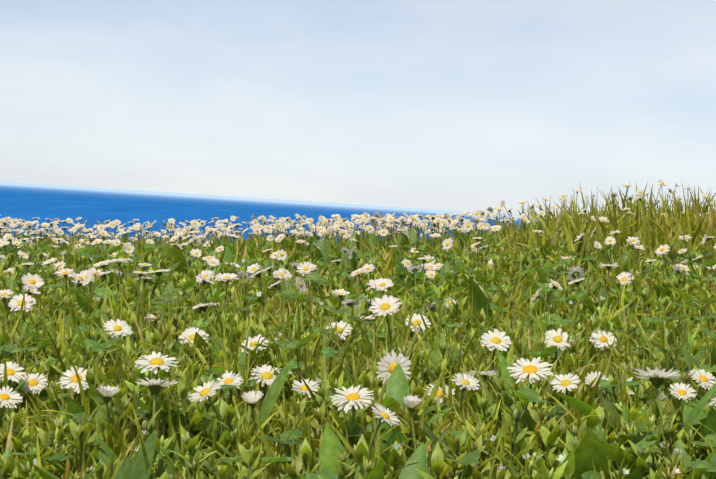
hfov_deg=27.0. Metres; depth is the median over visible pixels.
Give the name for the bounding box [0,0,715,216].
sky
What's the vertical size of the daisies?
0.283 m
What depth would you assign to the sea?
2830.42 m
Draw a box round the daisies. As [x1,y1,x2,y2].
[0,179,715,465]
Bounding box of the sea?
[0,181,555,243]
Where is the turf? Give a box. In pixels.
[0,180,715,478]
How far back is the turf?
1.03 m

